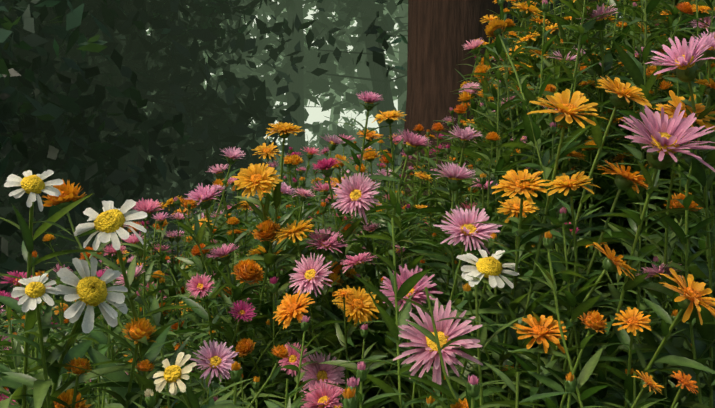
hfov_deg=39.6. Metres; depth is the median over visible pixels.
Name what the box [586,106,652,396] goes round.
strawflower plant
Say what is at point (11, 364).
foliage plant
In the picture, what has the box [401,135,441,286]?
aster plant
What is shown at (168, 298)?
foliage plant
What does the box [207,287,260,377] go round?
strawflower plant
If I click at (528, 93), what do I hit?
foliage plant
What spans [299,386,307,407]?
foliage plant
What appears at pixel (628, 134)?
strawflower plant
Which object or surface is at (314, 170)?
foliage plant
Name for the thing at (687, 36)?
calendula plant
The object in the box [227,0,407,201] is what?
woodland tree
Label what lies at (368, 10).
woodland tree
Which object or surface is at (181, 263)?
aster plant
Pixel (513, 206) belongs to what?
calendula plant
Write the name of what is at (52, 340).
plant bud
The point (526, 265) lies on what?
foliage plant
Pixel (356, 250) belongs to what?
plant bud
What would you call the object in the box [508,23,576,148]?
calendula plant
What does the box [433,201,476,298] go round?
aster plant
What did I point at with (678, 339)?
calendula plant
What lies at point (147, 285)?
aster plant
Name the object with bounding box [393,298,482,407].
aster plant
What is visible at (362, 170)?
strawflower plant
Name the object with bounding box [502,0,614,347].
calendula plant
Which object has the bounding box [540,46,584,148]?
aster plant
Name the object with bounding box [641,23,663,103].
plant bud
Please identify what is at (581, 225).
strawflower plant
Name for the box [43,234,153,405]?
aster plant
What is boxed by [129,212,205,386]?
aster plant
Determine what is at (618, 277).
foliage plant
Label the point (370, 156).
strawflower plant
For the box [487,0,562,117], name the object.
strawflower plant
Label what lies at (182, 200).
strawflower plant
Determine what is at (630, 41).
calendula plant
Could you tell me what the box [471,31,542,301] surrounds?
strawflower plant
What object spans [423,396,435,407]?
foliage plant
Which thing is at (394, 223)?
aster plant
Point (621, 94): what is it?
calendula plant
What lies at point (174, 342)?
strawflower plant
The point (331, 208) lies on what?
plant bud
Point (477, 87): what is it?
strawflower plant
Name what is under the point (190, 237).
strawflower plant
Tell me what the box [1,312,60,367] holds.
aster plant
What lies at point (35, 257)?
plant bud
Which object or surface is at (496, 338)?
bud
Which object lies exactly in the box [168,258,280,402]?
strawflower plant
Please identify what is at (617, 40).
strawflower plant
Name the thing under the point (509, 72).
calendula plant
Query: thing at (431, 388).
foliage plant
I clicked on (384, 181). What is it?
aster plant
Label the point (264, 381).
foliage plant
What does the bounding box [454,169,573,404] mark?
calendula plant
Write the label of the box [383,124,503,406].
aster plant
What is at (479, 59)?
plant bud
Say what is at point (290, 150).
plant bud
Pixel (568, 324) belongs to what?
foliage plant
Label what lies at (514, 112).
aster plant
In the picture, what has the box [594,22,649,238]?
calendula plant
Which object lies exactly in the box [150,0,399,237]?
woodland tree
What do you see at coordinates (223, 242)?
aster plant
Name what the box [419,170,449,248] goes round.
foliage plant
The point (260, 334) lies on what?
foliage plant
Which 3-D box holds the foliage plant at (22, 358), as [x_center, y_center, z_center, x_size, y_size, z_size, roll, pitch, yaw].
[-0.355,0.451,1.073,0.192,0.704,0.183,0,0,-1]
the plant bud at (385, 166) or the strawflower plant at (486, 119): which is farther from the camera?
the plant bud at (385, 166)
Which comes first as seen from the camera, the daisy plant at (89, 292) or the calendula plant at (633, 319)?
the daisy plant at (89, 292)
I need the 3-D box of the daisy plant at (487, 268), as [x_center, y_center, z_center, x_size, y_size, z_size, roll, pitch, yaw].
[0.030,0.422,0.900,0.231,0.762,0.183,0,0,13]
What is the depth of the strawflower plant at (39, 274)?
1.46 m
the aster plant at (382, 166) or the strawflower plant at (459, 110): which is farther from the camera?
the aster plant at (382, 166)
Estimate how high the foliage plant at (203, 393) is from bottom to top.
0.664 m
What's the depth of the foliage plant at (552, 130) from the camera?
1.10 m
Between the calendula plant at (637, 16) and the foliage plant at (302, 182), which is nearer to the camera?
the foliage plant at (302, 182)
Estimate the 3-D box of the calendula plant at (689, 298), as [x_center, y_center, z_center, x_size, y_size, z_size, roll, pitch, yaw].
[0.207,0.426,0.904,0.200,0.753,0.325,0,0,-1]
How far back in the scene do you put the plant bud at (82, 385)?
1.49 m
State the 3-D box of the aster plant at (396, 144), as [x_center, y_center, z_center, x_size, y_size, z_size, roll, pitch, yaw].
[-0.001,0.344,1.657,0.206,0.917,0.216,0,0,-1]
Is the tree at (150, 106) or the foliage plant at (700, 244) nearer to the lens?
the foliage plant at (700, 244)
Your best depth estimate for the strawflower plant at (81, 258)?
1.29 m
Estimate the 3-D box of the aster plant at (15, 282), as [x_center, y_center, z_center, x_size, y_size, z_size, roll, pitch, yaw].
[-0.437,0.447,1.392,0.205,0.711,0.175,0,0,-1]
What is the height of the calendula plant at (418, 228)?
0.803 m
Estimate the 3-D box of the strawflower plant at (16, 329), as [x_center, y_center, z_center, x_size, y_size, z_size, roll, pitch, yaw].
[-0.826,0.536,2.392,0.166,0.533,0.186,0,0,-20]
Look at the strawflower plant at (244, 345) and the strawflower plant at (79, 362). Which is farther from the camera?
the strawflower plant at (244, 345)
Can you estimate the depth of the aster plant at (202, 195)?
1.22 m
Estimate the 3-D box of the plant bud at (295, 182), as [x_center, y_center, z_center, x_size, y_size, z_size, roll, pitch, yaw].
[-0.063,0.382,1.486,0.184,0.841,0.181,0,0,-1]
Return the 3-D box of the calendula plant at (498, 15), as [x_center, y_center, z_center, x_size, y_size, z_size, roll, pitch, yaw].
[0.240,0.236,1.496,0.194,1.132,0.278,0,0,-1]
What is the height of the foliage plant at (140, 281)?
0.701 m
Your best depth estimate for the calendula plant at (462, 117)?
2.30 m
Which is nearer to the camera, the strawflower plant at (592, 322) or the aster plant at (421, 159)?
the strawflower plant at (592, 322)
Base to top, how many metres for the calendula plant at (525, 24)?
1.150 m
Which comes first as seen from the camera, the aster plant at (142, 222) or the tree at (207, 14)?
the aster plant at (142, 222)
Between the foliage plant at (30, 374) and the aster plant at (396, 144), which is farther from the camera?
the aster plant at (396, 144)
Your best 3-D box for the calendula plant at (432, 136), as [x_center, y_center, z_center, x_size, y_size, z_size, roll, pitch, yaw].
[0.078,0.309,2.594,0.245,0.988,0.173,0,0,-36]
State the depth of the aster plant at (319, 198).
2.62 m
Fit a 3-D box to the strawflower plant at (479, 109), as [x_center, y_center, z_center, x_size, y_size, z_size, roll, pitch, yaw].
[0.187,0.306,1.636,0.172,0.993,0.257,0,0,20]
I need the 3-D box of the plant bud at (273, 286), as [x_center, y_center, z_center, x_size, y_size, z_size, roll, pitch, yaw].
[-0.115,0.440,1.093,0.187,0.724,0.165,0,0,-45]
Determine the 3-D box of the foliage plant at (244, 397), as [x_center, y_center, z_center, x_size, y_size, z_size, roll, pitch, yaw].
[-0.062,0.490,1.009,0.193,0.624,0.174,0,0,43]
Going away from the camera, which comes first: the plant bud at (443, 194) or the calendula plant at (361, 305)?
the calendula plant at (361, 305)
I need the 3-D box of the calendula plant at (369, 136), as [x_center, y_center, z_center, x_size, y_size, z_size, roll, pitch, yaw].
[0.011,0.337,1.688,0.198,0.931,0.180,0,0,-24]
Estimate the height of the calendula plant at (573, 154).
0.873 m
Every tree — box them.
[114,0,302,134]
[147,0,332,227]
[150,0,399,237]
[153,21,281,102]
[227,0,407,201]
[247,0,407,219]
[268,0,396,210]
[276,1,398,137]
[279,0,407,163]
[309,1,398,126]
[385,1,407,66]
[400,0,507,233]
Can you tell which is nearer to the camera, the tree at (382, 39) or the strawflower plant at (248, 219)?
the strawflower plant at (248, 219)
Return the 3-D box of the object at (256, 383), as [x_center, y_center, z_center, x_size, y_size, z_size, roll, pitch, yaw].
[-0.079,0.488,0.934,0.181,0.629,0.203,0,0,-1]
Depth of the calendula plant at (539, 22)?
1.53 m
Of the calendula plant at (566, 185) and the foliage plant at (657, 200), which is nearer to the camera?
the calendula plant at (566, 185)
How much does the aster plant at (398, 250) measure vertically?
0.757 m
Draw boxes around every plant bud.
[0,251,92,375]
[29,320,70,391]
[43,275,84,392]
[66,274,129,406]
[80,241,108,364]
[92,322,123,367]
[95,291,174,407]
[116,291,170,371]
[139,232,169,301]
[164,197,272,399]
[187,204,235,349]
[240,329,266,384]
[245,276,317,404]
[254,147,315,330]
[267,205,314,349]
[286,177,332,334]
[298,202,383,406]
[319,206,338,232]
[341,141,365,233]
[343,166,427,368]
[348,181,404,402]
[368,204,443,404]
[368,277,484,407]
[384,165,430,247]
[397,173,439,270]
[399,174,437,313]
[404,129,446,317]
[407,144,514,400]
[409,260,456,347]
[412,120,467,221]
[424,107,480,237]
[425,233,445,285]
[431,287,488,395]
[433,165,492,387]
[471,81,509,333]
[472,0,629,387]
[474,54,501,205]
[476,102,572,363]
[537,5,596,92]
[547,0,569,51]
[552,3,605,149]
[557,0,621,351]
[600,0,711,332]
[609,8,659,155]
[625,0,668,90]
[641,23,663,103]
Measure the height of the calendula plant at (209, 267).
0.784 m
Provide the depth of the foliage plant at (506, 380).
0.67 m
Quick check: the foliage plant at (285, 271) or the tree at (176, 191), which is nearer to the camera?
the foliage plant at (285, 271)
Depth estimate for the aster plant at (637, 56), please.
1.46 m
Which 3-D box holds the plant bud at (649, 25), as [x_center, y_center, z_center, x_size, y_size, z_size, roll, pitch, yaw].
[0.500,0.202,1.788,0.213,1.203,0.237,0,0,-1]
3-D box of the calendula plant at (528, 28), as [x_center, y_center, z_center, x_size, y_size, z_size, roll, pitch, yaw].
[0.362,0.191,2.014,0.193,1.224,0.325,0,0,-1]
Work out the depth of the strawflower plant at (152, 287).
1.27 m
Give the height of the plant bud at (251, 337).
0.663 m
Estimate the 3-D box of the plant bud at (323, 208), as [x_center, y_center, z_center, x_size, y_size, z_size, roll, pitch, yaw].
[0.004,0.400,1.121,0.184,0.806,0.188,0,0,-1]
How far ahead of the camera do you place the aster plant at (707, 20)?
1.31 m
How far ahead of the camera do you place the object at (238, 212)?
1.60 m
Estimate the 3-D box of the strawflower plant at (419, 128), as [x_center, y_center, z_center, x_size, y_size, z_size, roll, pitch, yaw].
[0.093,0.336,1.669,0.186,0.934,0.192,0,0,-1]
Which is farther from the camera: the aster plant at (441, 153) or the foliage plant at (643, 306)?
the aster plant at (441, 153)
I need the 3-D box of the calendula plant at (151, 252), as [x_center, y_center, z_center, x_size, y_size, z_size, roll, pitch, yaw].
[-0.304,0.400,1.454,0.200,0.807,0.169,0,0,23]
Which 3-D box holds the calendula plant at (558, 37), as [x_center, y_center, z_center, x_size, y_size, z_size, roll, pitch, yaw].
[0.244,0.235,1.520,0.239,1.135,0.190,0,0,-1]
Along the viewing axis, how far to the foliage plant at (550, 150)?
1.46 m
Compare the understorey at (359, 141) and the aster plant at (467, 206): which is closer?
the aster plant at (467, 206)
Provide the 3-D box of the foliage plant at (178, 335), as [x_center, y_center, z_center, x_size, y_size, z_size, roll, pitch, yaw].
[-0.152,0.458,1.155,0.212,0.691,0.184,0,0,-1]
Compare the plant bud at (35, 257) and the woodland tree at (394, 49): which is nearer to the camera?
the plant bud at (35, 257)
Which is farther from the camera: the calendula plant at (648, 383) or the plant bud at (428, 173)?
the plant bud at (428, 173)
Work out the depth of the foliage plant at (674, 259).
1.08 m
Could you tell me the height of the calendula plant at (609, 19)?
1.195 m
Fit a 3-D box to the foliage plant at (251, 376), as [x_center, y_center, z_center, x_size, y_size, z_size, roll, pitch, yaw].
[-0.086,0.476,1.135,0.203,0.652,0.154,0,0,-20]
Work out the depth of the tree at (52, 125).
9.02 m
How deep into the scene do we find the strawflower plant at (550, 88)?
1.31 m
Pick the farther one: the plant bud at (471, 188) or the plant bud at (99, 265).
the plant bud at (99, 265)
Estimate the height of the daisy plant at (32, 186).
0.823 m
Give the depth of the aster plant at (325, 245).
1.10 m
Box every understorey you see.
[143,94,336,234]
[215,138,337,225]
[257,116,378,217]
[263,118,377,229]
[341,117,402,201]
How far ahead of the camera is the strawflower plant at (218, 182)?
1.42 m
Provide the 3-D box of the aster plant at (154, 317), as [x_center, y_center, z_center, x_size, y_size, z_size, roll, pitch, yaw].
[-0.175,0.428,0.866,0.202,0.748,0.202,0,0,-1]
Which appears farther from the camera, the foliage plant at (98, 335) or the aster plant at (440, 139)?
the aster plant at (440, 139)
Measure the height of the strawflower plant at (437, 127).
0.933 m
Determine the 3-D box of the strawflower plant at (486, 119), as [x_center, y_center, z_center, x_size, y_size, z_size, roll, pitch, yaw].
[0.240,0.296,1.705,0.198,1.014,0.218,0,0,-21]
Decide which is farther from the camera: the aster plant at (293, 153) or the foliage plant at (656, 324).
the aster plant at (293, 153)
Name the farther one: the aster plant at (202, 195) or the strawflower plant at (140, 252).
the strawflower plant at (140, 252)
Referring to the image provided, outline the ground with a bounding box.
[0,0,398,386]
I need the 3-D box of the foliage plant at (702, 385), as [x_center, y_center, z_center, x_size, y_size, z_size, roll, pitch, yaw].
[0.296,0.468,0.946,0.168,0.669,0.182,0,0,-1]
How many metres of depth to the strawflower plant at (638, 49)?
1.40 m
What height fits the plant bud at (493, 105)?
0.978 m
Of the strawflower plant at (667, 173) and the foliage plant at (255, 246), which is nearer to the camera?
the strawflower plant at (667, 173)
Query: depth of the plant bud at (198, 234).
1.10 m
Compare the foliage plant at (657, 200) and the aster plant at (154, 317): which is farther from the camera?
the foliage plant at (657, 200)
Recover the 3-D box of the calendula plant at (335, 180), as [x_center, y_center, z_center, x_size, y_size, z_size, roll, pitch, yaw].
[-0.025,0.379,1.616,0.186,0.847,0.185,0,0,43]
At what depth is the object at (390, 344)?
1.11 m
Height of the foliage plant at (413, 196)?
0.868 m
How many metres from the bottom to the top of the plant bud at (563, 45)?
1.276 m
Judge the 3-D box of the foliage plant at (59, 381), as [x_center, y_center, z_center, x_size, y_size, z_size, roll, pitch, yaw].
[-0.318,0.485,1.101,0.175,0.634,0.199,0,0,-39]
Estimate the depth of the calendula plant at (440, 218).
1.64 m
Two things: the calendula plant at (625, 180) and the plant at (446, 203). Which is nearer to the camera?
the calendula plant at (625, 180)
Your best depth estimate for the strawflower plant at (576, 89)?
1.36 m
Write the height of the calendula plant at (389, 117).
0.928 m
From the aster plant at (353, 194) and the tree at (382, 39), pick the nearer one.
the aster plant at (353, 194)
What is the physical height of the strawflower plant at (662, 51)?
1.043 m
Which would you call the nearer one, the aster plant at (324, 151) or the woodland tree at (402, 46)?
the aster plant at (324, 151)
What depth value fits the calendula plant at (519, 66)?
1.49 m
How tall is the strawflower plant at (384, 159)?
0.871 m
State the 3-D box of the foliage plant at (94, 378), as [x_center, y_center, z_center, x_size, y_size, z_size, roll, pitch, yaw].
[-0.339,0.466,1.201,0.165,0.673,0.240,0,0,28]
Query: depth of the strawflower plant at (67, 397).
0.65 m
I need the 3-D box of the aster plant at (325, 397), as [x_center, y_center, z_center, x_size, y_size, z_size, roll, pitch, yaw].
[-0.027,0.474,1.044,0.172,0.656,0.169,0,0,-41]
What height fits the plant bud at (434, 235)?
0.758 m
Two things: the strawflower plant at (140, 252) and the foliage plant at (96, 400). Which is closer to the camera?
the foliage plant at (96, 400)
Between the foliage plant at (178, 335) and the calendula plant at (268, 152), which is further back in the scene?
the calendula plant at (268, 152)
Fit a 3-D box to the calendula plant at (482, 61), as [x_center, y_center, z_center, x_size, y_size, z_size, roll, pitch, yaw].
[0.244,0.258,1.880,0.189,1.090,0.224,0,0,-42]
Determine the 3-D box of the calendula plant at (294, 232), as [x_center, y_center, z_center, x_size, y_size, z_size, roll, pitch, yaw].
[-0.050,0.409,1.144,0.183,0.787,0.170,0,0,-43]
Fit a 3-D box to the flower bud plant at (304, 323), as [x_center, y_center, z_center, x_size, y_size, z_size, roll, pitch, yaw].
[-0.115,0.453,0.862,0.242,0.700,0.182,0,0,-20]
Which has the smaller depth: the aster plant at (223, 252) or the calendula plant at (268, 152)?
the aster plant at (223, 252)
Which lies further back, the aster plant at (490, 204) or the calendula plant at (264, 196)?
the calendula plant at (264, 196)
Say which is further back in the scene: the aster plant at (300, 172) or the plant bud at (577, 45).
the aster plant at (300, 172)
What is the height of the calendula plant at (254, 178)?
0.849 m
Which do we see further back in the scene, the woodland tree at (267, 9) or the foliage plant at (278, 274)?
the woodland tree at (267, 9)
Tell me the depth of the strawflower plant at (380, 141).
2.69 m
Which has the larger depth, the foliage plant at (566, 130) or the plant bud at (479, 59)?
the plant bud at (479, 59)
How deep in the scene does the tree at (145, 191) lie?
13.51 m
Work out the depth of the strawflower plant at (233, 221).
1.16 m
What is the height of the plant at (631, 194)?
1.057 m
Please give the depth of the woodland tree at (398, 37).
30.16 m
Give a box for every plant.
[0,170,123,407]
[0,257,161,407]
[0,271,54,392]
[0,273,107,407]
[0,290,21,386]
[0,305,15,355]
[0,305,86,407]
[0,315,50,401]
[0,324,60,405]
[0,335,14,356]
[0,351,29,406]
[0,387,51,407]
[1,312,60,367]
[1,319,17,348]
[2,323,34,407]
[6,264,72,364]
[13,357,111,407]
[29,277,91,392]
[34,271,96,394]
[35,302,97,399]
[42,179,207,407]
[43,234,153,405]
[49,303,101,406]
[53,388,90,407]
[57,375,85,396]
[59,246,128,403]
[62,286,158,407]
[64,379,101,407]
[66,364,130,407]
[84,307,141,402]
[87,224,135,406]
[88,317,192,407]
[88,376,123,407]
[90,269,112,407]
[91,348,148,403]
[94,316,125,383]
[101,202,186,382]
[101,271,188,380]
[103,253,133,349]
[106,212,186,348]
[106,263,201,407]
[111,348,175,407]
[113,147,244,405]
[113,197,189,394]
[114,221,172,355]
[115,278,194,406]
[117,281,171,357]
[118,197,204,348]
[121,234,195,405]
[122,274,145,336]
[123,221,167,325]
[128,242,181,312]
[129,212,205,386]
[130,224,171,321]
[131,352,252,407]
[136,220,174,279]
[152,230,196,354]
[152,303,208,407]
[154,258,190,352]
[157,299,221,406]
[157,370,229,404]
[158,340,289,407]
[161,122,324,404]
[163,196,230,335]
[163,201,259,367]
[163,217,232,401]
[165,243,264,397]
[165,355,246,404]
[166,236,196,354]
[167,198,193,289]
[167,230,199,353]
[167,272,249,399]
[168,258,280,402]
[168,301,191,339]
[169,321,201,386]
[170,216,282,405]
[173,208,202,347]
[174,342,206,399]
[176,287,204,356]
[181,218,256,347]
[183,183,275,385]
[187,240,220,388]
[189,300,272,396]
[190,200,216,337]
[191,179,263,399]
[191,318,264,397]
[192,164,269,381]
[198,181,238,335]
[202,220,303,402]
[203,227,260,345]
[203,243,297,407]
[206,374,252,399]
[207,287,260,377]
[210,193,243,327]
[210,209,227,270]
[212,377,284,407]
[215,347,270,404]
[220,163,318,400]
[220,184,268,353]
[226,178,251,246]
[227,183,262,312]
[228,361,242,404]
[230,201,273,331]
[231,182,303,390]
[235,338,295,407]
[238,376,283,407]
[244,320,293,407]
[246,245,307,407]
[247,160,294,381]
[247,192,258,313]
[248,187,318,381]
[249,366,289,406]
[250,244,293,401]
[251,191,277,276]
[252,91,404,405]
[252,142,316,319]
[253,246,314,391]
[255,269,307,351]
[259,147,327,351]
[259,228,370,407]
[261,155,314,345]
[261,342,308,388]
[264,166,306,290]
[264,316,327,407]
[268,177,334,384]
[268,379,323,407]
[269,219,354,359]
[272,154,321,397]
[273,288,380,404]
[276,285,379,407]
[279,151,321,233]
[286,181,339,351]
[286,397,290,407]
[289,253,377,401]
[292,351,346,407]
[296,134,344,347]
[298,154,359,346]
[298,224,370,389]
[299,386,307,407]
[300,344,402,407]
[302,158,407,407]
[304,167,325,327]
[306,174,331,227]
[306,226,347,349]
[308,246,352,355]
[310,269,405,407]
[311,177,348,345]
[317,163,371,407]
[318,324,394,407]
[319,147,354,241]
[320,169,411,390]
[322,196,334,234]
[325,133,354,242]
[325,176,361,348]
[328,129,438,407]
[329,213,356,351]
[331,172,419,406]
[334,129,382,286]
[335,218,454,407]
[340,252,459,407]
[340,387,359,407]
[342,135,413,372]
[342,234,398,407]
[344,153,437,398]
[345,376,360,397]
[347,147,401,382]
[349,154,374,221]
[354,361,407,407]
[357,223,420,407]
[358,245,426,393]
[359,351,415,406]
[362,199,404,396]
[364,110,428,407]
[365,140,391,220]
[365,184,467,406]
[366,205,501,404]
[372,204,430,379]
[374,163,388,205]
[378,134,405,218]
[379,194,431,315]
[382,151,409,212]
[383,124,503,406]
[384,134,436,245]
[387,171,438,316]
[391,174,424,260]
[392,287,544,407]
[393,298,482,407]
[395,360,454,406]
[398,124,432,257]
[399,152,470,274]
[401,123,455,303]
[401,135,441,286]
[402,382,426,407]
[404,249,519,404]
[408,162,535,404]
[416,216,474,392]
[417,14,501,347]
[418,104,483,360]
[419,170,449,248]
[420,90,482,236]
[420,157,458,229]
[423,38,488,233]
[423,134,449,219]
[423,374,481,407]
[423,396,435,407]
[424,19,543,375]
[424,76,495,255]
[424,169,436,244]
[428,35,554,375]
[428,144,477,231]
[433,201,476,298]
[434,84,497,299]
[434,222,475,392]
[435,2,542,375]
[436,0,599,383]
[436,57,517,298]
[436,89,607,407]
[437,131,542,385]
[441,102,470,221]
[441,116,455,221]
[444,284,532,407]
[448,39,509,316]
[448,173,511,356]
[450,398,468,407]
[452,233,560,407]
[453,81,484,168]
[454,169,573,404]
[456,178,531,347]
[456,196,580,407]
[457,46,481,121]
[457,83,491,200]
[459,119,487,197]
[459,339,512,400]
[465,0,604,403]
[466,65,518,213]
[466,389,482,407]
[467,76,504,199]
[469,64,562,296]
[470,136,535,327]
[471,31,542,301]
[471,287,500,398]
[472,57,507,119]
[472,83,539,212]
[476,49,548,196]
[477,0,610,316]
[477,361,571,407]
[480,0,584,392]
[480,61,532,269]
[483,160,662,407]
[483,366,531,407]
[485,18,627,398]
[486,76,653,406]
[486,162,578,399]
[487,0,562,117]
[487,242,635,407]
[488,0,535,152]
[489,0,545,268]
[489,17,549,128]
[491,149,555,307]
[491,314,595,407]
[492,92,577,254]
[500,0,515,67]
[501,0,548,141]
[501,0,555,148]
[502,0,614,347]
[507,103,714,407]
[507,122,602,407]
[507,248,627,407]
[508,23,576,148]
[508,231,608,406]
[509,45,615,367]
[510,1,543,94]
[512,2,580,166]
[517,31,551,150]
[519,171,623,405]
[520,1,583,208]
[523,84,561,392]
[524,167,554,407]
[524,222,608,400]
[525,50,576,157]
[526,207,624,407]
[527,310,607,407]
[528,76,607,341]
[533,40,608,355]
[534,41,602,351]
[538,0,589,130]
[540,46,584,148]
[540,106,556,135]
[541,150,609,398]
[541,230,622,406]
[544,80,643,395]
[555,16,585,123]
[555,132,603,271]
[557,0,677,373]
[557,3,594,114]
[558,96,609,360]
[562,0,669,385]
[563,3,641,364]
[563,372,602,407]
[565,140,634,354]
[570,63,646,349]
[573,0,644,352]
[573,62,630,234]
[574,62,619,208]
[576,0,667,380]
[577,2,683,406]
[579,268,714,407]
[581,0,608,127]
[584,15,615,76]
[586,0,617,119]
[586,90,714,407]
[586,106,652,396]
[586,307,680,407]
[587,22,628,231]
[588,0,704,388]
[588,0,712,372]
[589,1,626,120]
[590,1,696,298]
[590,267,661,399]
[592,0,640,259]
[592,65,671,375]
[592,204,626,320]
[593,47,664,263]
[593,373,670,407]
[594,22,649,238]
[596,164,708,391]
[597,78,714,407]
[597,152,668,367]
[598,0,652,192]
[603,45,664,302]
[605,33,714,407]
[606,1,673,303]
[608,256,673,407]
[610,0,703,352]
[612,9,678,228]
[613,0,653,119]
[613,47,659,200]
[613,117,650,306]
[616,0,714,407]
[616,5,643,106]
[616,35,714,329]
[617,0,687,296]
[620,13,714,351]
[621,370,667,407]
[622,2,662,94]
[623,370,698,407]
[624,81,714,401]
[624,281,697,406]
[624,350,659,380]
[625,182,670,301]
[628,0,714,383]
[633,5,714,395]
[633,298,682,394]
[635,0,714,393]
[635,168,697,389]
[645,0,714,339]
[645,31,714,407]
[648,86,714,406]
[655,0,714,403]
[658,80,713,249]
[660,72,714,392]
[666,206,714,376]
[668,344,709,407]
[676,239,709,393]
[682,0,713,61]
[697,268,714,385]
[702,63,714,296]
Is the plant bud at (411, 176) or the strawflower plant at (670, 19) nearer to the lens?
the strawflower plant at (670, 19)
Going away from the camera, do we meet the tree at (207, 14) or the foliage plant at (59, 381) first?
the foliage plant at (59, 381)
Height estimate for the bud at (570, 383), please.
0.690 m
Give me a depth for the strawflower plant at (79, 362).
0.61 m
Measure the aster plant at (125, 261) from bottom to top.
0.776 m
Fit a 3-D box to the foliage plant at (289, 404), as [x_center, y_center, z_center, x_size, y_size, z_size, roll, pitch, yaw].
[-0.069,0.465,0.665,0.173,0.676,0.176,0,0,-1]
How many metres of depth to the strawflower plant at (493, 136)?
1.10 m
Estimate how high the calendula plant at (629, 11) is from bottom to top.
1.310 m
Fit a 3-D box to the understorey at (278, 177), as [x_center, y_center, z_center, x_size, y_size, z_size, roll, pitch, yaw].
[-2.975,-0.973,35.748,5.385,3.928,6.364,0,0,44]
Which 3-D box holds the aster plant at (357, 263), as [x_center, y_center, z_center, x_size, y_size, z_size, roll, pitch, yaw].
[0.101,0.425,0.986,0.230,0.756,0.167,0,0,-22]
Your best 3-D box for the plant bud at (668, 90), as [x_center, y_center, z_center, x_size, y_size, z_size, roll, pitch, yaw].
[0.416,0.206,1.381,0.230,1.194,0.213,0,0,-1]
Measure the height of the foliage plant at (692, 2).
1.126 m
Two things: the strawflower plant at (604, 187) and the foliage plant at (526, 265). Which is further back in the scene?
the strawflower plant at (604, 187)
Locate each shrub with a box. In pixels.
[0,0,47,55]
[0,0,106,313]
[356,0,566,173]
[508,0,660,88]
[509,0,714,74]
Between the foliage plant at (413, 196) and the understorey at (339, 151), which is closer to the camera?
the foliage plant at (413, 196)
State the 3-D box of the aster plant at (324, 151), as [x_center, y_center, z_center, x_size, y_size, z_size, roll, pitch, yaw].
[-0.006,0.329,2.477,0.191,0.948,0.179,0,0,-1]
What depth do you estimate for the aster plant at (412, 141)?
1.10 m
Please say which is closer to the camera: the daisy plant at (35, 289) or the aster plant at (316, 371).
the daisy plant at (35, 289)
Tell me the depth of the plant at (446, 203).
1.13 m
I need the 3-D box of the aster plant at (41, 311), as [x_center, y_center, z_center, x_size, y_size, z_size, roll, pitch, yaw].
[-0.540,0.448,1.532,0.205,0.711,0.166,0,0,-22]
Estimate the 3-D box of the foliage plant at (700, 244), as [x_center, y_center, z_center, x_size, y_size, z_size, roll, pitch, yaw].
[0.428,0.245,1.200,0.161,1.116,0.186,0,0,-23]
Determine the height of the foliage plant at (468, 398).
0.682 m
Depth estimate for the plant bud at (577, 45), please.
1.76 m
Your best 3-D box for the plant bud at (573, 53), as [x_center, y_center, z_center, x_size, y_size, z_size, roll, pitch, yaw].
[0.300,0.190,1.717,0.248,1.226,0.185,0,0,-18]
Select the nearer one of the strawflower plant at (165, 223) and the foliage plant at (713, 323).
the foliage plant at (713, 323)
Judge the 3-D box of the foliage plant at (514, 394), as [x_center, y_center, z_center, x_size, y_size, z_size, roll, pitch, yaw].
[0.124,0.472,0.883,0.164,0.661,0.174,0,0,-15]
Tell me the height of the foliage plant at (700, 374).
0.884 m
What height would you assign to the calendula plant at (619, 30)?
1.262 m
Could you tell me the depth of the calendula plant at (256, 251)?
1.23 m
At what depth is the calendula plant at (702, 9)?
1.31 m

